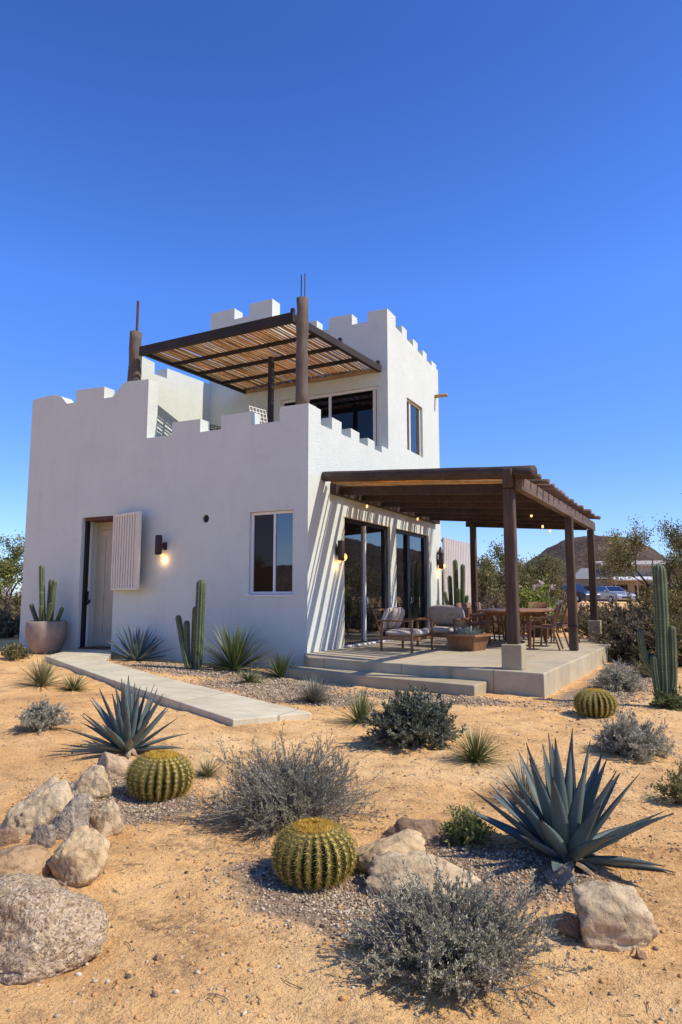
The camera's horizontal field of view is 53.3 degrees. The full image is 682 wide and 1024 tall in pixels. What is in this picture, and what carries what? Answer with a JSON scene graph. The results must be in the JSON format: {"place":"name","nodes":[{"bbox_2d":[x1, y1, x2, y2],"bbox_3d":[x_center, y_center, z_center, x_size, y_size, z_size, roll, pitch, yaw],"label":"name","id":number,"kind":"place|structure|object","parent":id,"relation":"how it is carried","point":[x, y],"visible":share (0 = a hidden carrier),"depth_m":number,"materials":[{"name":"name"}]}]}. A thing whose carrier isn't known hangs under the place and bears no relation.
{"place":"outdoors","nodes":[
{"label":"outdoors","id":0,"kind":"place"},
{"bbox_2d":[45,649,310,726],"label":"path","id":1,"kind":"structure","parent":0,"point":[231,709],"depth_m":9.17,"materials":[{"name":"concrete"}]},
{"bbox_2d":[0,598,681,1023],"bbox_3d":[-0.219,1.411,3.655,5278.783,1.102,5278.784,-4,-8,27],"label":"ground","id":2,"kind":"structure","parent":0,"point":[134,882],"depth_m":3.42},
{"bbox_2d":[0,828,18,846],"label":"rock","id":3,"kind":"object","parent":2,"relation":"on","point":[8,836],"visible":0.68,"depth_m":3.67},
{"bbox_2d":[0,608,20,638],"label":"scrub bush","id":4,"kind":"object","parent":2,"relation":"on","point":[9,626],"visible":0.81,"depth_m":20.20,"materials":[{"name":"green plant"}]},
{"bbox_2d":[0,593,20,619],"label":"scrub bush","id":5,"kind":"object","parent":2,"relation":"on","point":[10,608],"visible":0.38,"depth_m":22.97,"materials":[{"name":"green plant"}]},
{"bbox_2d":[0,530,24,609],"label":"mesquite tree","id":6,"kind":"object","parent":2,"relation":"on","point":[8,567],"visible":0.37,"depth_m":24.18,"materials":[{"name":"green plant"}]},
{"bbox_2d":[0,639,34,660],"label":"leafy shrub","id":7,"kind":"object","parent":2,"relation":"on","point":[18,652],"visible":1,"depth_m":13.81,"materials":[{"name":"green plant"}]},
{"bbox_2d":[0,844,51,877],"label":"rock","id":8,"kind":"object","parent":2,"relation":"on","point":[33,859],"visible":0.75,"depth_m":3.26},
{"bbox_2d":[0,776,73,836],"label":"rock","id":9,"kind":"object","parent":2,"relation":"on","point":[46,802],"visible":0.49,"depth_m":4.00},
{"bbox_2d":[2,652,75,687],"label":"grass tuft","id":10,"kind":"object","parent":2,"relation":"on","point":[43,675],"visible":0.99,"depth_m":10.24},
{"bbox_2d":[29,823,55,847],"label":"rock","id":11,"kind":"object","parent":2,"relation":"on","point":[43,834],"visible":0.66,"depth_m":3.55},
{"bbox_2d":[15,694,75,734],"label":"lavender bush","id":12,"kind":"object","parent":2,"relation":"on","point":[41,717],"visible":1,"depth_m":7.07,"materials":[{"name":"grey plant"}]},
{"bbox_2d":[25,620,67,653],"bbox_3d":[-6.643,2.823,15.326,0.890,0.735,0.890,-4,-8,27],"label":"flower pot","id":13,"kind":"object","parent":2,"relation":"on","point":[48,637],"visible":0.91,"depth_m":15.00,"materials":[{"name":"ceramic"}]},
{"bbox_2d":[29,565,63,620],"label":"column cactus","id":14,"kind":"object","parent":13,"relation":"in","point":[47,614],"depth_m":15.32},
{"bbox_2d":[0,873,108,984],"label":"rock","id":15,"kind":"object","parent":2,"relation":"on","point":[51,928],"visible":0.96,"depth_m":2.61,"materials":[{"name":"stone"}]},
{"bbox_2d":[49,793,90,840],"bbox_3d":[-1.551,1.756,3.850,0.246,0.295,0.194,3,-8,-24],"label":"rock","id":16,"kind":"object","parent":2,"relation":"on","point":[71,815],"visible":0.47,"depth_m":3.82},
{"bbox_2d":[52,668,95,691],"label":"grass tuft","id":17,"kind":"object","parent":2,"relation":"on","point":[73,686],"visible":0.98,"depth_m":10.07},
{"bbox_2d":[47,825,109,886],"bbox_3d":[-1.264,1.683,3.305,0.290,0.273,0.226,4,-8,-28],"label":"rock","id":18,"kind":"object","parent":2,"relation":"on","point":[80,857],"visible":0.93,"depth_m":3.26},
{"bbox_2d":[70,765,111,800],"bbox_3d":[-1.739,1.901,4.737,0.285,0.259,0.224,2,-7,-19],"label":"rock","id":19,"kind":"object","parent":2,"relation":"on","point":[92,783],"visible":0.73,"depth_m":4.69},
{"bbox_2d":[89,799,124,836],"bbox_3d":[-1.377,1.835,3.981,0.215,0.277,0.159,4,-8,-32],"label":"rock","id":20,"kind":"object","parent":2,"relation":"on","point":[105,818],"visible":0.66,"depth_m":3.94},
{"bbox_2d":[97,752,131,778],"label":"rock","id":21,"kind":"object","parent":2,"relation":"on","point":[114,765],"visible":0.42,"depth_m":5.24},
{"bbox_2d":[60,675,188,758],"bbox_3d":[-1.945,1.839,6.160,1.194,0.676,1.024,-4,-8,27],"label":"agave","id":22,"kind":"object","parent":2,"relation":"on","point":[127,731],"visible":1,"depth_m":6.09,"materials":[{"name":"green plant"}]},
{"bbox_2d":[104,626,172,660],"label":"agave","id":23,"kind":"object","parent":2,"relation":"on","point":[136,650],"visible":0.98,"depth_m":14.06,"materials":[{"name":"green plant"}]},
{"bbox_2d":[124,749,194,802],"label":"barrel cactus","id":24,"kind":"object","parent":2,"relation":"on","point":[159,775],"visible":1,"depth_m":4.68,"materials":[{"name":"plant"}]},
{"bbox_2d":[175,580,205,669],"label":"column cactus","id":25,"kind":"object","parent":2,"relation":"on","point":[197,633],"depth_m":12.78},
{"bbox_2d":[192,752,224,779],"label":"grass tuft","id":26,"kind":"object","parent":2,"relation":"on","point":[206,771],"visible":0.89,"depth_m":5.30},
{"bbox_2d":[19,299,447,667],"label":"house","id":27,"kind":"structure","parent":2,"relation":"on","point":[247,516],"depth_m":15.30,"materials":[{"name":"white paint"}]},
{"bbox_2d":[78,516,112,649],"bbox_3d":[-5.459,1.634,15.719,1.074,3.016,0.520,-4,-8,27],"label":"front door","id":28,"kind":"structure","parent":27,"relation":"in","point":[103,594],"depth_m":15.93,"materials":[{"name":"paint"}]},
{"bbox_2d":[127,301,141,381],"bbox_3d":[-5.060,-3.904,16.722,0.329,2.667,0.325,-4,-8,27],"label":"log post","id":29,"kind":"object","parent":27,"relation":"on","point":[134,366],"visible":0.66,"depth_m":16.60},
{"bbox_2d":[155,535,166,556],"bbox_3d":[-3.856,0.731,14.544,0.150,0.460,0.280,-4,-8,27],"label":"wall lamp","id":30,"kind":"object","parent":27,"relation":"attached to","point":[159,545],"visible":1,"depth_m":14.44,"materials":[{"name":"brown metal"}]},
{"bbox_2d":[249,406,268,423],"bbox_3d":[-1.619,-1.775,14.974,0.677,1.172,0.550,-6,-9,39],"label":"terrace chair","id":31,"kind":"object","parent":27,"relation":"on","point":[263,414],"visible":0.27,"depth_m":15.26,"materials":[{"name":"white wood"}]},
{"bbox_2d":[139,308,381,421],"bbox_3d":[-1.927,-2.537,16.649,4.907,3.098,3.392,-4,-8,27],"label":"roof pergola","id":32,"kind":"object","parent":27,"relation":"on","point":[272,364],"visible":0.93,"depth_m":16.48,"materials":[{"name":"wood"}]},
{"bbox_2d":[246,510,294,596],"bbox_3d":[-1.363,0.823,13.445,1.120,1.687,0.150,-4,-8,27],"label":"window","id":33,"kind":"structure","parent":27,"relation":"in","point":[272,533],"depth_m":13.49,"materials":[{"name":"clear glass"}]},
{"bbox_2d":[295,273,308,404],"bbox_3d":[-0.792,-3.491,13.808,0.274,2.822,0.270,-4,-8,27],"label":"log post","id":34,"kind":"object","parent":27,"relation":"on","point":[302,328],"visible":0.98,"depth_m":13.69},
{"bbox_2d":[281,386,378,445],"bbox_3d":[-0.315,-1.983,17.772,2.914,2.255,0.070,-4,-8,27],"label":"sliding door","id":35,"kind":"structure","parent":27,"relation":"in","point":[357,410],"depth_m":17.51,"materials":[{"name":"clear glass"}]},
{"bbox_2d":[335,540,346,562],"bbox_3d":[0.011,0.819,14.036,0.225,0.460,0.180,-4,-8,27],"label":"wall lamp","id":36,"kind":"object","parent":27,"relation":"attached to","point":[340,552],"visible":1,"depth_m":13.97,"materials":[{"name":"brown metal"}]},
{"bbox_2d":[344,518,391,647],"bbox_3d":[0.577,1.608,15.423,0.180,2.759,2.464,-4,-8,27],"label":"sliding door","id":37,"kind":"structure","parent":27,"relation":"in","point":[366,544],"depth_m":15.39,"materials":[{"name":"glass"}]},
{"bbox_2d":[396,529,427,628],"bbox_3d":[1.850,1.910,17.871,0.180,2.759,2.354,-4,-8,27],"label":"sliding door","id":38,"kind":"structure","parent":27,"relation":"in","point":[411,563],"depth_m":18.00,"materials":[{"name":"glass"}]},
{"bbox_2d":[407,400,420,456],"bbox_3d":[1.938,-2.288,18.650,0.060,1.434,1.174,-4,-8,27],"label":"window","id":39,"kind":"structure","parent":27,"relation":"in","point":[413,412],"depth_m":18.77,"materials":[{"name":"glass"}]},
{"bbox_2d":[437,547,444,569],"bbox_3d":[2.881,1.335,19.576,0.225,0.665,0.202,-4,-8,27],"label":"wall lamp","id":40,"kind":"object","parent":27,"relation":"attached to","point":[440,559],"visible":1,"depth_m":19.52,"materials":[{"name":"brown metal"}]},
{"bbox_2d":[188,622,280,671],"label":"yucca","id":41,"kind":"object","parent":2,"relation":"on","point":[234,652],"visible":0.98,"depth_m":12.58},
{"bbox_2d":[230,666,267,683],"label":"grass tuft","id":42,"kind":"object","parent":2,"relation":"on","point":[251,677],"visible":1,"depth_m":10.92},
{"bbox_2d":[176,720,387,846],"bbox_3d":[-0.357,1.629,4.298,1.314,0.646,1.017,2,-7,-16],"label":"sage bush","id":43,"kind":"object","parent":2,"relation":"on","point":[289,792],"visible":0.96,"depth_m":4.17,"materials":[{"name":"grey plant"}]},
{"bbox_2d":[258,648,308,679],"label":"yucca","id":44,"kind":"object","parent":2,"relation":"on","point":[279,667],"visible":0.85,"depth_m":11.65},
{"bbox_2d":[268,816,357,892],"bbox_3d":[-0.137,1.709,3.428,0.460,0.306,0.457,4,-8,-31],"label":"barrel cactus","id":45,"kind":"object","parent":2,"relation":"on","point":[317,852],"visible":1,"depth_m":3.30,"materials":[{"name":"plant"}]},
{"bbox_2d":[286,675,342,705],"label":"grass tuft","id":46,"kind":"object","parent":2,"relation":"on","point":[313,696],"visible":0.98,"depth_m":8.99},
{"bbox_2d":[0,680,681,1023],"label":"pebbles","id":47,"kind":"object","parent":2,"relation":"on","point":[244,1013],"visible":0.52,"depth_m":2.98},
{"bbox_2d":[0,728,681,1023],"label":"soil clods","id":48,"kind":"object","parent":2,"relation":"on","point":[341,998],"visible":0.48,"depth_m":2.84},
{"bbox_2d":[1,725,680,1015],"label":"twig litter","id":49,"kind":"object","parent":2,"relation":"on","point":[365,844],"visible":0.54,"depth_m":3.69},
{"bbox_2d":[6,658,678,992],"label":"gravel","id":50,"kind":"structure","parent":2,"relation":"on","point":[346,911],"depth_m":3.71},
{"bbox_2d":[326,683,383,728],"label":"yucca","id":51,"kind":"object","parent":2,"relation":"on","point":[361,708],"visible":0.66,"depth_m":7.59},
{"bbox_2d":[282,666,487,695],"bbox_3d":[0.589,2.767,10.827,3.701,0.365,0.598,-6,-9,38],"label":"patio step","id":52,"kind":"object","parent":2,"relation":"on","point":[451,686],"visible":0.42,"depth_m":10.40,"materials":[{"name":"concrete"}]},
{"bbox_2d":[353,829,425,873],"bbox_3d":[0.241,1.783,3.549,0.420,0.219,0.324,1,-7,-11],"label":"rock","id":53,"kind":"object","parent":2,"relation":"on","point":[406,840],"visible":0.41,"depth_m":3.50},
{"bbox_2d":[357,683,465,755],"bbox_3d":[0.731,1.946,6.591,0.958,0.623,1.214,-4,-8,27],"label":"round shrub","id":54,"kind":"object","parent":2,"relation":"on","point":[405,720],"visible":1,"depth_m":6.35,"materials":[{"name":"green plant"}]},
{"bbox_2d":[381,816,441,846],"bbox_3d":[0.399,1.853,3.925,0.360,0.181,0.226,0,-7,0],"label":"rock","id":55,"kind":"object","parent":2,"relation":"on","point":[429,830],"visible":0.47,"depth_m":3.89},
{"bbox_2d":[365,850,481,896],"bbox_3d":[0.403,1.784,3.333,0.580,0.206,0.293,0,-7,0],"label":"rock","id":56,"kind":"object","parent":2,"relation":"on","point":[417,861],"visible":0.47,"depth_m":3.28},
{"bbox_2d":[441,537,471,628],"bbox_3d":[3.692,2.447,21.252,0.135,3.160,3.130,-4,-8,27],"label":"fence panel","id":57,"kind":"object","parent":2,"relation":"on","point":[458,551],"visible":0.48,"depth_m":21.05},
{"bbox_2d":[333,850,595,1013],"bbox_3d":[0.415,1.551,2.606,0.896,0.429,0.729,0,-7,-2],"label":"sage bush","id":58,"kind":"object","parent":2,"relation":"on","point":[456,940],"visible":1,"depth_m":2.52,"materials":[{"name":"grey plant"}]},
{"bbox_2d":[440,801,499,848],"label":"leafy shrub","id":59,"kind":"object","parent":2,"relation":"on","point":[467,828],"visible":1,"depth_m":3.82,"materials":[{"name":"green plant"}]},
{"bbox_2d":[441,554,505,607],"bbox_3d":[5.221,3.521,28.000,4.182,4.073,5.145,3,-8,-20],"label":"olive tree","id":60,"kind":"object","parent":2,"relation":"on","point":[487,579],"visible":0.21,"depth_m":26.64,"materials":[{"name":"green plant"}]},
{"bbox_2d":[438,723,519,769],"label":"grass tuft","id":61,"kind":"object","parent":2,"relation":"on","point":[473,755],"visible":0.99,"depth_m":5.76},
{"bbox_2d":[478,586,501,629],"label":"scrub bush","id":62,"kind":"object","parent":2,"relation":"on","point":[482,601],"visible":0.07,"depth_m":26.21,"materials":[{"name":"green plant"}]},
{"bbox_2d":[480,587,521,634],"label":"scrub bush","id":63,"kind":"object","parent":2,"relation":"on","point":[496,603],"visible":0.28,"depth_m":22.90,"materials":[{"name":"green plant"}]},
{"bbox_2d":[477,535,554,604],"bbox_3d":[6.548,3.121,29.995,5.385,4.070,5.263,2,-7,-14],"label":"olive tree","id":64,"kind":"object","parent":2,"relation":"on","point":[521,568],"visible":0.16,"depth_m":28.95,"materials":[{"name":"green plant"}]},
{"bbox_2d":[476,746,564,806],"bbox_3d":[1.279,1.817,4.719,0.797,0.377,0.777,1,-7,-8],"label":"grass tuft","id":65,"kind":"object","parent":2,"relation":"on","point":[521,779],"visible":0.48,"depth_m":4.71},
{"bbox_2d":[496,550,566,607],"bbox_3d":[9.212,3.896,33.778,5.124,3.850,4.255,4,-8,-29],"label":"olive tree","id":66,"kind":"object","parent":2,"relation":"on","point":[554,567],"visible":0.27,"depth_m":33.27,"materials":[{"name":"green plant"}]},
{"bbox_2d":[522,595,579,634],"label":"scrub bush","id":67,"kind":"object","parent":2,"relation":"on","point":[557,627],"visible":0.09,"depth_m":24.32,"materials":[{"name":"green plant"}]},
{"bbox_2d":[544,864,576,885],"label":"rock","id":68,"kind":"object","parent":2,"relation":"on","point":[564,876],"visible":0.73,"depth_m":3.33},
{"bbox_2d":[556,911,581,939],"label":"rock","id":69,"kind":"object","parent":2,"relation":"on","point":[568,924],"visible":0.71,"depth_m":2.85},
{"bbox_2d":[467,728,675,875],"bbox_3d":[1.273,1.550,3.755,1.026,0.694,1.091,3,-8,-25],"label":"agave","id":70,"kind":"object","parent":2,"relation":"on","point":[563,820],"visible":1,"depth_m":3.60,"materials":[{"name":"green plant"}]},
{"bbox_2d":[547,584,600,602],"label":"parked car","id":71,"kind":"object","parent":2,"relation":"on","point":[582,592],"visible":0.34,"depth_m":57.63,"materials":[{"name":"black paint"}]},
{"bbox_2d":[555,589,600,631],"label":"scrub bush","id":72,"kind":"object","parent":2,"relation":"on","point":[581,608],"visible":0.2,"depth_m":27.09,"materials":[{"name":"green plant"}]},
{"bbox_2d":[573,688,618,717],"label":"barrel cactus","id":73,"kind":"object","parent":2,"relation":"on","point":[594,702],"visible":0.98,"depth_m":7.86,"materials":[{"name":"plant"}]},
{"bbox_2d":[578,595,636,633],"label":"scrub bush","id":74,"kind":"object","parent":2,"relation":"on","point":[614,601],"visible":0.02,"depth_m":22.09,"materials":[{"name":"green plant"}]},
{"bbox_2d":[578,596,637,638],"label":"scrub bush","id":75,"kind":"object","parent":2,"relation":"on","point":[584,629],"visible":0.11,"depth_m":17.36,"materials":[{"name":"green plant"}]},
{"bbox_2d":[571,881,659,951],"bbox_3d":[1.149,1.709,2.858,0.335,0.268,0.279,-2,-7,17],"label":"rock","id":76,"kind":"object","parent":2,"relation":"on","point":[612,916],"visible":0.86,"depth_m":2.76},
{"bbox_2d":[597,586,635,602],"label":"parked car","id":77,"kind":"object","parent":2,"relation":"on","point":[604,592],"visible":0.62,"depth_m":60.07,"materials":[{"name":"silver metal"}]},
{"bbox_2d":[592,657,646,692],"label":"lavender bush","id":78,"kind":"object","parent":2,"relation":"on","point":[615,678],"visible":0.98,"depth_m":10.10,"materials":[{"name":"grey plant"}]},
{"bbox_2d":[587,603,653,658],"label":"scrub bush","id":79,"kind":"object","parent":2,"relation":"on","point":[614,633],"visible":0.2,"depth_m":15.46,"materials":[{"name":"green plant"}]},
{"bbox_2d":[575,560,679,600],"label":"house","id":80,"kind":"structure","parent":2,"relation":"on","point":[582,576],"depth_m":82.66,"materials":[{"name":"beige"}]},
{"bbox_2d":[612,589,645,621],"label":"scrub bush","id":81,"kind":"object","parent":2,"relation":"on","point":[630,610],"visible":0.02,"depth_m":21.15,"materials":[{"name":"green plant"}]},
{"bbox_2d":[586,703,681,764],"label":"lavender bush","id":82,"kind":"object","parent":2,"relation":"on","point":[625,737],"visible":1,"depth_m":5.96,"materials":[{"name":"grey plant"}]},
{"bbox_2d":[595,493,681,621],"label":"mesquite tree","id":83,"kind":"object","parent":2,"relation":"on","point":[619,560],"visible":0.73,"depth_m":17.45,"materials":[{"name":"green plant"}]},
{"bbox_2d":[626,654,651,677],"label":"dry bush","id":84,"kind":"object","parent":2,"relation":"on","point":[643,670],"visible":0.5,"depth_m":11.82,"materials":[{"name":"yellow plant"}]},
{"bbox_2d":[635,949,647,959],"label":"rock","id":85,"kind":"object","parent":2,"relation":"on","point":[640,954],"visible":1,"depth_m":2.67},
{"bbox_2d":[604,608,679,663],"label":"scrub bush","id":86,"kind":"object","parent":2,"relation":"on","point":[631,634],"visible":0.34,"depth_m":14.47,"materials":[{"name":"green plant"}]},
{"bbox_2d":[626,608,681,666],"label":"scrub bush","id":87,"kind":"object","parent":2,"relation":"on","point":[677,624],"visible":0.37,"depth_m":13.63,"materials":[{"name":"green plant"}]},
{"bbox_2d":[636,564,677,707],"bbox_3d":[4.111,1.617,8.857,0.474,1.879,0.220,-1,-7,7],"label":"column cactus","id":88,"kind":"object","parent":2,"relation":"on","point":[662,666],"depth_m":8.78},
{"bbox_2d":[634,546,681,621],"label":"scrub bush","id":89,"kind":"object","parent":2,"relation":"on","point":[676,584],"visible":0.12,"depth_m":16.09,"materials":[{"name":"green plant"}]},
{"bbox_2d":[634,546,681,618],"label":"scrub bush","id":90,"kind":"object","parent":2,"relation":"on","point":[639,602],"visible":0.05,"depth_m":16.67,"materials":[{"name":"green plant"}]},
{"bbox_2d":[644,759,681,806],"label":"leafy shrub","id":91,"kind":"object","parent":2,"relation":"on","point":[675,790],"visible":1,"depth_m":4.68,"materials":[{"name":"green plant"}]},
{"bbox_2d":[647,684,681,710],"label":"leafy shrub","id":92,"kind":"object","parent":2,"relation":"on","point":[670,701],"visible":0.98,"depth_m":8.55,"materials":[{"name":"green plant"}]},
{"bbox_2d":[0,0,681,595],"label":"sky","id":93,"kind":"structure","parent":0,"point":[502,179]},
{"bbox_2d":[18,535,664,596],"bbox_3d":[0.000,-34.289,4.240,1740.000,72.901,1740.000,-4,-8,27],"label":"hills","id":94,"kind":"structure","parent":0,"point":[580,550],"depth_m":527.03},
{"bbox_2d":[304,635,618,697],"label":"patio","id":95,"kind":"structure","parent":0,"point":[549,670],"depth_m":11.51,"materials":[{"name":"concrete"}]},
{"bbox_2d":[373,607,433,652],"bbox_3d":[1.241,2.328,13.583,0.888,0.840,1.005,-4,-8,31],"label":"armchair","id":96,"kind":"object","parent":95,"relation":"on","point":[411,634],"visible":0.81,"depth_m":13.29,"materials":[{"name":"fabric"}]},
{"bbox_2d":[387,608,404,627],"bbox_3d":[1.098,2.116,13.565,0.174,0.440,0.460,24,9,35],"label":"pillow","id":97,"kind":"object","parent":96,"relation":"on","point":[397,613],"visible":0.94,"depth_m":13.43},
{"bbox_2d":[416,607,469,646],"bbox_3d":[2.217,2.453,14.589,0.915,0.840,0.888,-5,-9,34],"label":"armchair","id":98,"kind":"object","parent":95,"relation":"on","point":[439,630],"visible":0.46,"depth_m":14.42,"materials":[{"name":"fabric"}]},
{"bbox_2d":[428,605,461,624],"bbox_3d":[2.238,2.221,14.658,0.780,0.460,0.174,-5,13,34],"label":"pillow","id":99,"kind":"object","parent":98,"relation":"on","point":[443,614],"visible":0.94,"depth_m":14.57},
{"bbox_2d":[443,559,468,629],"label":"column cactus","id":100,"kind":"object","parent":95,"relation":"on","point":[460,596],"depth_m":19.30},
{"bbox_2d":[321,465,601,669],"bbox_3d":[2.824,1.087,14.638,4.685,3.566,8.608,-4,-8,27],"label":"patio pergola","id":101,"kind":"object","parent":95,"relation":"on","point":[510,500],"visible":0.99,"depth_m":13.11,"materials":[{"name":"brown wood"}]},
{"bbox_2d":[442,633,492,651],"bbox_3d":[2.520,2.586,13.515,0.740,0.319,0.740,-6,-9,39],"label":"planter box","id":102,"kind":"object","parent":95,"relation":"on","point":[472,643],"visible":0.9,"depth_m":13.32,"materials":[{"name":"brown wood"}]},
{"bbox_2d":[447,626,486,636],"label":"succulent","id":103,"kind":"object","parent":102,"relation":"in","point":[468,631],"visible":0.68,"depth_m":13.43,"materials":[{"name":"green plant"}]},
{"bbox_2d":[455,603,489,643],"bbox_3d":[2.933,2.503,15.269,0.647,0.914,0.530,-5,-8,33],"label":"dining chair","id":104,"kind":"object","parent":95,"relation":"on","point":[462,605],"visible":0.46,"depth_m":15.24,"materials":[{"name":"brown wood"}]},
{"bbox_2d":[465,602,495,642],"bbox_3d":[3.251,2.595,16.010,0.647,0.914,0.530,-3,-8,24],"label":"dining chair","id":105,"kind":"object","parent":95,"relation":"on","point":[467,605],"visible":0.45,"depth_m":16.08,"materials":[{"name":"brown wood"}]},
{"bbox_2d":[474,602,504,640],"bbox_3d":[3.627,2.679,16.690,0.647,0.914,0.531,-3,-8,25],"label":"dining chair","id":106,"kind":"object","parent":95,"relation":"on","point":[479,606],"visible":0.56,"depth_m":16.72,"materials":[{"name":"brown wood"}]},
{"bbox_2d":[476,608,553,646],"bbox_3d":[3.956,2.576,15.287,1.480,0.774,3.200,-4,-8,27],"label":"dining table","id":107,"kind":"object","parent":95,"relation":"on","point":[527,612],"visible":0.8,"depth_m":14.72,"materials":[{"name":"brown wood"}]},
{"bbox_2d":[523,602,548,639],"bbox_3d":[4.862,2.714,16.972,0.531,0.914,0.647,-4,-8,27],"label":"dining chair","id":108,"kind":"object","parent":95,"relation":"on","point":[540,604],"visible":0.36,"depth_m":17.15,"materials":[{"name":"brown wood"}]},
{"bbox_2d":[529,604,563,650],"bbox_3d":[4.149,2.312,13.726,0.647,0.914,0.530,-3,-8,24],"label":"dining chair","id":109,"kind":"object","parent":95,"relation":"on","point":[555,617],"visible":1,"depth_m":13.58,"materials":[{"name":"brown wood"}]},
{"bbox_2d":[540,604,568,647],"bbox_3d":[4.649,2.421,14.602,0.647,0.914,0.531,-4,-8,29],"label":"dining chair","id":110,"kind":"object","parent":95,"relation":"on","point":[564,620],"visible":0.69,"depth_m":14.47,"materials":[{"name":"brown wood"}]},
{"bbox_2d":[525,624,542,636],"bbox_3d":[5.080,3.050,17.796,0.520,0.440,0.520,-4,-8,27],"label":"flower pot","id":111,"kind":"object","parent":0,"point":[537,632],"visible":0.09,"depth_m":17.58,"materials":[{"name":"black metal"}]},
{"bbox_2d":[519,574,562,620],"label":"flowering shrub","id":112,"kind":"object","parent":111,"relation":"in","point":[525,599],"visible":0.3,"depth_m":17.80,"materials":[{"name":"green plant"}]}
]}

